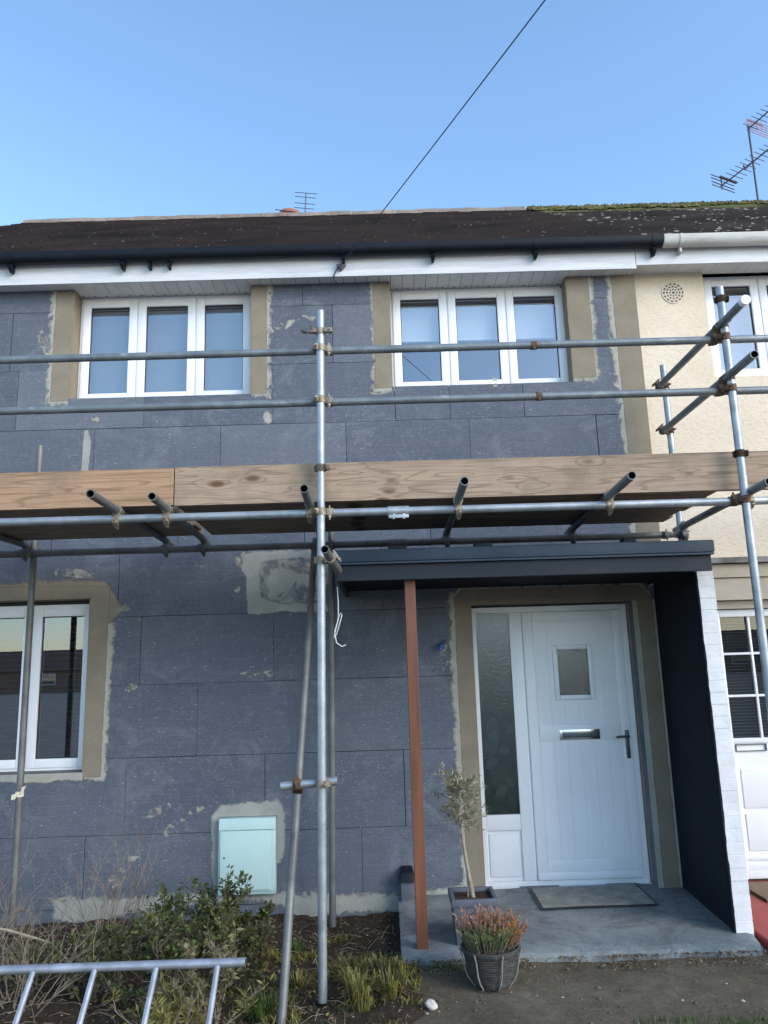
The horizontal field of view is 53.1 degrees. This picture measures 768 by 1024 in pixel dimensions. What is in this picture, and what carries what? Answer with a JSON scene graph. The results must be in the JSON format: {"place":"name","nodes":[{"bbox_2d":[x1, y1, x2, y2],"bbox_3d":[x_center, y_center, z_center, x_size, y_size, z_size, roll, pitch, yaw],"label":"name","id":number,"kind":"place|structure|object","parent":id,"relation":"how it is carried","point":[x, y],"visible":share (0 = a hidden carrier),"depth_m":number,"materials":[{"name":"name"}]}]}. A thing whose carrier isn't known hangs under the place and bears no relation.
{"place":"outdoors","nodes":[
{"label":"outdoors","id":0,"kind":"place"},
{"bbox_2d":[0,912,428,1023],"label":"soil","id":1,"kind":"structure","parent":0,"point":[415,1012],"depth_m":4.30,"materials":[{"name":"brown soil"}]},
{"bbox_2d":[0,818,60,964],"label":"bare shrub","id":2,"kind":"object","parent":1,"relation":"on","point":[7,919],"visible":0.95,"depth_m":4.74,"materials":[{"name":"brown plant"}]},
{"bbox_2d":[0,927,63,994],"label":"shrub","id":3,"kind":"object","parent":1,"relation":"on","point":[46,951],"visible":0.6,"depth_m":4.26,"materials":[{"name":"dry twig"},{"name":"dry straw-coloured stalks"}]},
{"bbox_2d":[0,895,117,1016],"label":"bare shrub","id":4,"kind":"object","parent":1,"relation":"on","point":[24,976],"visible":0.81,"depth_m":4.00,"materials":[{"name":"brown plant"}]},
{"bbox_2d":[44,920,126,1002],"bbox_3d":[-1.592,2.405,4.139,0.449,0.384,0.353,-2,-11,0],"label":"shrub","id":5,"kind":"object","parent":1,"relation":"on","point":[87,974],"visible":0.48,"depth_m":4.12,"materials":[{"name":"green plant"}]},
{"bbox_2d":[17,804,186,959],"bbox_3d":[-1.758,2.343,4.845,0.963,0.849,0.992,3,-12,-20],"label":"bare shrub","id":6,"kind":"object","parent":1,"relation":"on","point":[118,892],"visible":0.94,"depth_m":4.85,"materials":[{"name":"brown plant"}]},
{"bbox_2d":[71,910,171,985],"bbox_3d":[-1.534,2.510,4.468,0.499,0.363,0.590,-2,-11,0],"label":"shrub","id":7,"kind":"object","parent":1,"relation":"on","point":[105,934],"visible":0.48,"depth_m":4.43,"materials":[{"name":"green plant"}]},
{"bbox_2d":[0,957,245,1023],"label":"ladder","id":8,"kind":"object","parent":1,"relation":"on","point":[94,968],"visible":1,"depth_m":3.26,"materials":[{"name":"metal"}]},
{"bbox_2d":[82,892,227,1015],"bbox_3d":[-1.188,2.282,3.968,0.519,0.576,0.633,-9,-13,31],"label":"shrub","id":9,"kind":"object","parent":1,"relation":"on","point":[154,953],"visible":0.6,"depth_m":4.01,"materials":[{"name":"green plant"}]},
{"bbox_2d":[138,875,210,958],"bbox_3d":[-1.330,2.516,4.727,0.451,0.468,0.620,-4,-12,10],"label":"shrub","id":10,"kind":"object","parent":1,"relation":"on","point":[179,897],"visible":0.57,"depth_m":4.75,"materials":[{"name":"green plant"}]},
{"bbox_2d":[103,970,274,1023],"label":"shrub","id":11,"kind":"object","parent":1,"relation":"on","point":[158,1015],"visible":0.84,"depth_m":3.50,"materials":[{"name":"green plant"}]},
{"bbox_2d":[153,920,243,1023],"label":"shrub","id":12,"kind":"object","parent":1,"relation":"on","point":[225,976],"visible":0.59,"depth_m":3.67,"materials":[{"name":"green plant"}]},
{"bbox_2d":[0,913,420,1023],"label":"dry twigs","id":13,"kind":"object","parent":1,"relation":"on","point":[109,1015],"visible":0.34,"depth_m":4.27,"materials":[{"name":"brown plant"}]},
{"bbox_2d":[0,927,69,962],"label":"fallen branch","id":14,"kind":"object","parent":13,"relation":"on","point":[16,932],"visible":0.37,"depth_m":4.43,"materials":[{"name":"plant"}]},
{"bbox_2d":[175,864,275,957],"bbox_3d":[-1.031,2.508,4.827,0.495,0.507,0.619,-9,-14,33],"label":"shrub","id":15,"kind":"object","parent":1,"relation":"on","point":[210,912],"visible":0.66,"depth_m":4.83,"materials":[{"name":"green plant"}]},
{"bbox_2d":[200,896,281,991],"bbox_3d":[-0.791,2.427,4.307,0.482,0.444,0.391,-13,-16,43],"label":"shrub","id":16,"kind":"object","parent":1,"relation":"on","point":[251,945],"visible":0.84,"depth_m":4.26,"materials":[{"name":"green plant"}]},
{"bbox_2d":[228,980,303,1023],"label":"grass tuft","id":17,"kind":"object","parent":1,"relation":"on","point":[261,1007],"visible":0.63,"depth_m":3.94,"materials":[{"name":"green plant"}]},
{"bbox_2d":[132,931,425,1023],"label":"ground cover","id":18,"kind":"object","parent":1,"relation":"on","point":[365,962],"visible":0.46,"depth_m":4.30,"materials":[{"name":"green plant"}]},
{"bbox_2d":[281,936,311,952],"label":"grass tuft","id":19,"kind":"object","parent":1,"relation":"on","point":[295,945],"visible":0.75,"depth_m":4.84,"materials":[{"name":"green plant"}]},
{"bbox_2d":[289,966,317,989],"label":"grass tuft","id":20,"kind":"object","parent":1,"relation":"on","point":[298,977],"visible":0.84,"depth_m":4.33,"materials":[{"name":"green plant"}]},
{"bbox_2d":[328,952,360,972],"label":"grass tuft","id":21,"kind":"object","parent":1,"relation":"on","point":[345,962],"visible":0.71,"depth_m":4.46,"materials":[{"name":"green plant"}]},
{"bbox_2d":[330,963,385,988],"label":"grass tuft","id":22,"kind":"object","parent":1,"relation":"on","point":[349,975],"visible":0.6,"depth_m":4.20,"materials":[{"name":"green plant"}]},
{"bbox_2d":[333,967,393,1011],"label":"grass tuft","id":23,"kind":"object","parent":1,"relation":"on","point":[359,996],"visible":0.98,"depth_m":3.90,"materials":[{"name":"green plant"}]},
{"bbox_2d":[366,990,380,1007],"bbox_3d":[-0.051,2.466,3.903,0.076,0.076,0.070,-2,-11,0],"label":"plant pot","id":24,"kind":"object","parent":1,"relation":"on","point":[374,992],"visible":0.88,"depth_m":3.90,"materials":[{"name":"plastic"}]},
{"bbox_2d":[352,948,394,963],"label":"grass tuft","id":25,"kind":"object","parent":1,"relation":"on","point":[375,955],"visible":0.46,"depth_m":4.58,"materials":[{"name":"green plant"}]},
{"bbox_2d":[0,286,767,1023],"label":"scaffold","id":26,"kind":"object","parent":1,"relation":"on","point":[322,548],"visible":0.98,"depth_m":4.71,"materials":[{"name":"grey metal"}]},
{"bbox_2d":[0,468,174,510],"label":"scaffold board","id":27,"kind":"object","parent":26,"relation":"on","point":[61,490],"visible":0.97,"depth_m":4.65,"materials":[{"name":"brown wood"}]},
{"bbox_2d":[0,506,174,517],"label":"scaffold board","id":28,"kind":"object","parent":26,"relation":"on","point":[75,512],"visible":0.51,"depth_m":4.76,"materials":[{"name":"brown wood"}]},
{"bbox_2d":[0,521,190,530],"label":"scaffold board","id":29,"kind":"object","parent":26,"relation":"on","point":[74,526],"visible":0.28,"depth_m":5.20,"materials":[{"name":"brown wood"}]},
{"bbox_2d":[0,521,200,535],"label":"scaffold board","id":30,"kind":"object","parent":26,"relation":"on","point":[196,525],"visible":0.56,"depth_m":5.37,"materials":[{"name":"brown wood"}]},
{"bbox_2d":[10,529,203,540],"bbox_3d":[-3.220,0.188,5.579,3.769,0.038,0.203,-2,-11,0],"label":"scaffold board","id":31,"kind":"object","parent":26,"relation":"on","point":[96,535],"visible":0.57,"depth_m":5.58,"materials":[{"name":"brown wood"}]},
{"bbox_2d":[175,508,184,512],"bbox_3d":[-3.216,0.065,4.971,3.827,0.038,0.204,-2,-11,0],"label":"scaffold board","id":32,"kind":"object","parent":26,"relation":"on","point":[178,510],"visible":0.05,"depth_m":4.89,"materials":[{"name":"brown wood"}]},
{"bbox_2d":[206,515,672,534],"bbox_3d":[0.400,0.085,5.600,3.345,0.038,0.205,-2,-11,0],"label":"scaffold board","id":33,"kind":"object","parent":26,"relation":"on","point":[432,526],"visible":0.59,"depth_m":5.59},
{"bbox_2d":[201,511,678,529],"bbox_3d":[0.387,0.044,5.397,3.306,0.038,0.205,-2,-11,0],"label":"scaffold board","id":34,"kind":"object","parent":26,"relation":"on","point":[433,520],"visible":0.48,"depth_m":5.39,"materials":[{"name":"brown wood"}]},
{"bbox_2d":[196,507,690,524],"bbox_3d":[0.404,0.003,5.195,3.332,0.038,0.205,-2,-11,0],"label":"scaffold board","id":35,"kind":"object","parent":26,"relation":"on","point":[422,516],"visible":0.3,"depth_m":5.21,"materials":[{"name":"brown wood"}]},
{"bbox_2d":[178,492,714,512],"bbox_3d":[0.390,-0.079,4.788,3.299,0.038,0.203,-2,-11,0],"label":"scaffold board","id":36,"kind":"object","parent":26,"relation":"on","point":[449,502],"visible":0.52,"depth_m":4.78,"materials":[{"name":"brown wood"}]},
{"bbox_2d":[174,451,767,506],"bbox_3d":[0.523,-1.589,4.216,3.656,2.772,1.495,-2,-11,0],"label":"scaffold board","id":37,"kind":"object","parent":26,"relation":"on","point":[440,479],"visible":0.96,"depth_m":4.66,"materials":[{"name":"brown wood"}]},
{"bbox_2d":[0,899,767,1023],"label":"leaf litter","id":38,"kind":"object","parent":1,"relation":"on","point":[689,959],"visible":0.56,"depth_m":4.33,"materials":[{"name":"brown plant"}]},
{"bbox_2d":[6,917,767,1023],"bbox_3d":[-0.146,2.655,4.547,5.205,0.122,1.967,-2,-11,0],"label":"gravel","id":39,"kind":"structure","parent":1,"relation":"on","point":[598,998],"depth_m":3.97,"materials":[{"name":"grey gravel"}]},
{"bbox_2d":[363,963,420,1002],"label":"grass tuft","id":40,"kind":"object","parent":1,"relation":"on","point":[395,982],"visible":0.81,"depth_m":3.98,"materials":[{"name":"green plant"}]},
{"bbox_2d":[374,955,418,978],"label":"grass tuft","id":41,"kind":"object","parent":1,"relation":"on","point":[396,964],"visible":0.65,"depth_m":4.18,"materials":[{"name":"green plant"}]},
{"bbox_2d":[0,0,767,225],"label":"sky","id":42,"kind":"structure","parent":0,"point":[109,108],"materials":[{"name":"blue"}]},
{"bbox_2d":[396,944,767,1023],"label":"path","id":43,"kind":"structure","parent":0,"point":[464,991],"depth_m":3.94,"materials":[{"name":"concrete"}]},
{"bbox_2d":[424,999,437,1010],"bbox_3d":[0.234,2.456,3.831,0.067,0.050,0.060,-2,-11,0],"label":"stone","id":44,"kind":"object","parent":43,"relation":"on","point":[431,1005],"visible":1,"depth_m":3.82,"materials":[{"name":"white stone"}]},
{"bbox_2d":[429,961,460,972],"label":"grass tuft","id":45,"kind":"object","parent":43,"relation":"on","point":[444,965],"visible":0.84,"depth_m":4.34,"materials":[{"name":"green plant"}]},
{"bbox_2d":[458,942,521,991],"bbox_3d":[0.568,2.420,4.104,0.336,0.201,0.340,-2,-11,0],"label":"plant pot","id":46,"kind":"object","parent":43,"relation":"on","point":[494,972],"visible":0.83,"depth_m":4.00,"materials":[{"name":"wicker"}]},
{"bbox_2d":[452,903,529,954],"bbox_3d":[0.583,2.235,4.128,0.421,0.203,0.358,-2,-11,0],"label":"heather","id":47,"kind":"object","parent":46,"relation":"on","point":[487,933],"visible":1,"depth_m":4.07,"materials":[{"name":"plant"}]},
{"bbox_2d":[633,1010,767,1023],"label":"grass","id":48,"kind":"structure","parent":0,"point":[694,1018],"depth_m":3.61,"materials":[{"name":"green plant"}]},
{"bbox_2d":[748,878,767,880],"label":"ground","id":49,"kind":"structure","parent":0,"point":[764,879],"depth_m":6.40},
{"bbox_2d":[0,206,682,925],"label":"terraced house","id":50,"kind":"structure","parent":49,"relation":"on","point":[164,696],"depth_m":6.04,"materials":[{"name":"grey insulation board"},{"name":"brown tile"},{"name":"white upvc"}]},
{"bbox_2d":[0,601,89,771],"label":"window","id":51,"kind":"structure","parent":50,"relation":"in","point":[61,609],"depth_m":6.06,"materials":[{"name":"white plastic"}]},
{"bbox_2d":[77,294,250,398],"bbox_3d":[-1.856,-1.384,6.604,1.485,0.962,0.129,-2,-11,0],"label":"window","id":52,"kind":"structure","parent":50,"relation":"in","point":[196,328],"depth_m":6.62,"materials":[{"name":"white plastic"}]},
{"bbox_2d":[218,816,276,895],"bbox_3d":[-0.993,2.502,5.611,0.415,0.520,0.132,-2,-11,0],"label":"meter box","id":53,"kind":"object","parent":50,"relation":"attached to","point":[247,845],"visible":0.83,"depth_m":5.56,"materials":[{"name":"white plastic"}]},
{"bbox_2d":[220,830,269,889],"bbox_3d":[-1.003,2.515,5.550,0.363,0.402,0.014,-2,-11,0],"label":"door","id":54,"kind":"structure","parent":53,"relation":"in","point":[248,851],"depth_m":5.55,"materials":[{"name":"white plastic"}]},
{"bbox_2d":[280,208,298,212],"bbox_3d":[-1.458,-4.416,11.907,0.360,0.500,0.360,-2,-11,0],"label":"chimney pot","id":55,"kind":"object","parent":50,"relation":"on","point":[291,209],"visible":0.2,"depth_m":11.79,"materials":[{"name":"ceramic"}]},
{"bbox_2d":[275,192,315,211],"bbox_3d":[-1.220,-4.388,11.696,0.867,1.051,0.032,0,-11,-8],"label":"aerial","id":56,"kind":"object","parent":50,"relation":"attached to","point":[305,203],"visible":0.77,"depth_m":11.76,"materials":[{"name":"metal"}]},
{"bbox_2d":[399,865,414,901],"bbox_3d":[0.168,2.676,5.502,0.121,0.239,0.139,-2,-11,0],"label":"wall tap box","id":57,"kind":"object","parent":50,"relation":"attached to","point":[406,877],"visible":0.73,"depth_m":5.45,"materials":[{"name":"plastic"}]},
{"bbox_2d":[333,0,545,283],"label":"overhead cable","id":58,"kind":"object","parent":50,"relation":"attached to","point":[341,266],"visible":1,"depth_m":4.86,"materials":[{"name":"rubber"}]},
{"bbox_2d":[438,639,445,650],"bbox_3d":[0.446,1.021,5.892,0.055,0.089,0.089,-4,-12,11],"label":"cable stub","id":59,"kind":"object","parent":50,"relation":"attached to","point":[442,643],"visible":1,"depth_m":5.87,"materials":[{"name":"blue plastic"}]},
{"bbox_2d":[390,286,568,390],"bbox_3d":[0.805,-1.470,6.645,1.490,0.934,0.176,-2,-11,0],"label":"window","id":60,"kind":"structure","parent":50,"relation":"in","point":[448,322],"depth_m":6.64,"materials":[{"name":"white plastic"}]},
{"bbox_2d":[332,540,714,949],"bbox_3d":[0.916,1.431,5.258,2.428,2.500,1.245,-2,-11,0],"label":"porch canopy","id":61,"kind":"object","parent":50,"relation":"attached to","point":[408,571],"visible":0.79,"depth_m":4.87,"materials":[{"name":"metal"}]},
{"bbox_2d":[334,587,345,646],"bbox_3d":[-0.287,0.674,4.955,0.079,0.388,0.027,-2,-11,0],"label":"wire","id":62,"kind":"object","parent":61,"relation":"hanging from","point":[337,621],"visible":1,"depth_m":4.94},
{"bbox_2d":[473,542,492,545],"bbox_3d":[0.668,0.231,5.207,0.136,0.053,0.097,-2,-11,0],"label":"roofing offcut","id":63,"kind":"object","parent":61,"relation":"on","point":[483,544],"visible":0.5,"depth_m":5.17,"materials":[{"name":"fabric"}]},
{"bbox_2d":[619,538,636,541],"bbox_3d":[1.653,0.203,5.213,0.106,0.053,0.097,-2,-11,0],"label":"roofing offcut","id":64,"kind":"object","parent":61,"relation":"on","point":[628,540],"visible":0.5,"depth_m":5.17,"materials":[{"name":"fabric"}]},
{"bbox_2d":[471,604,651,888],"bbox_3d":[1.332,1.767,5.916,1.245,2.080,0.144,-2,-11,0],"label":"front door","id":65,"kind":"structure","parent":50,"relation":"in","point":[559,764],"depth_m":5.90,"materials":[{"name":"white plastic"}]},
{"bbox_2d":[398,882,762,965],"bbox_3d":[1.155,2.720,5.024,2.109,0.167,1.366,-2,-11,0],"label":"doorstep","id":66,"kind":"object","parent":49,"relation":"on","point":[682,921],"visible":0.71,"depth_m":4.71,"materials":[{"name":"concrete"}]},
{"bbox_2d":[448,886,498,945],"bbox_3d":[0.544,2.458,4.676,0.280,0.258,0.280,-2,-11,0],"label":"planter","id":67,"kind":"object","parent":66,"relation":"on","point":[486,897],"visible":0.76,"depth_m":4.57,"materials":[{"name":"concrete"}]},
{"bbox_2d":[428,761,488,897],"bbox_3d":[0.479,1.966,4.753,0.398,0.801,0.437,-2,-11,0],"label":"olive tree","id":68,"kind":"object","parent":67,"relation":"on","point":[454,792],"visible":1,"depth_m":4.77,"materials":[{"name":"green plant"}]},
{"bbox_2d":[529,883,658,909],"bbox_3d":[1.452,2.691,5.389,0.810,0.011,0.550,-2,-11,0],"label":"doormat","id":69,"kind":"object","parent":66,"relation":"on","point":[606,895],"visible":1,"depth_m":5.36,"materials":[{"name":"fabric"}]},
{"bbox_2d":[653,571,754,936],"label":"porch wall","id":70,"kind":"structure","parent":66,"relation":"on","point":[711,839],"depth_m":5.05,"materials":[{"name":"black paint"}]},
{"bbox_2d":[526,200,767,878],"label":"rendered house","id":71,"kind":"structure","parent":49,"relation":"on","point":[696,260],"depth_m":6.42,"materials":[{"name":"paint"}]},
{"bbox_2d":[703,276,767,376],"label":"window","id":72,"kind":"structure","parent":71,"relation":"in","point":[752,319],"depth_m":6.65,"materials":[{"name":"white plastic"}]},
{"bbox_2d":[711,105,767,199],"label":"aerial","id":73,"kind":"object","parent":71,"relation":"attached to","point":[748,127],"visible":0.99,"depth_m":11.05,"materials":[{"name":"metal"}]},
{"bbox_2d":[717,609,767,878],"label":"front door","id":74,"kind":"structure","parent":71,"relation":"in","point":[750,754],"depth_m":5.82,"materials":[{"name":"white plastic"}]},
{"bbox_2d":[748,881,767,948],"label":"doorstep","id":75,"kind":"object","parent":49,"relation":"on","point":[759,907],"depth_m":4.85,"materials":[{"name":"red paint"}]},
{"bbox_2d":[748,882,767,902],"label":"doormat","id":76,"kind":"object","parent":75,"relation":"on","point":[759,890],"visible":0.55,"depth_m":5.38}
]}

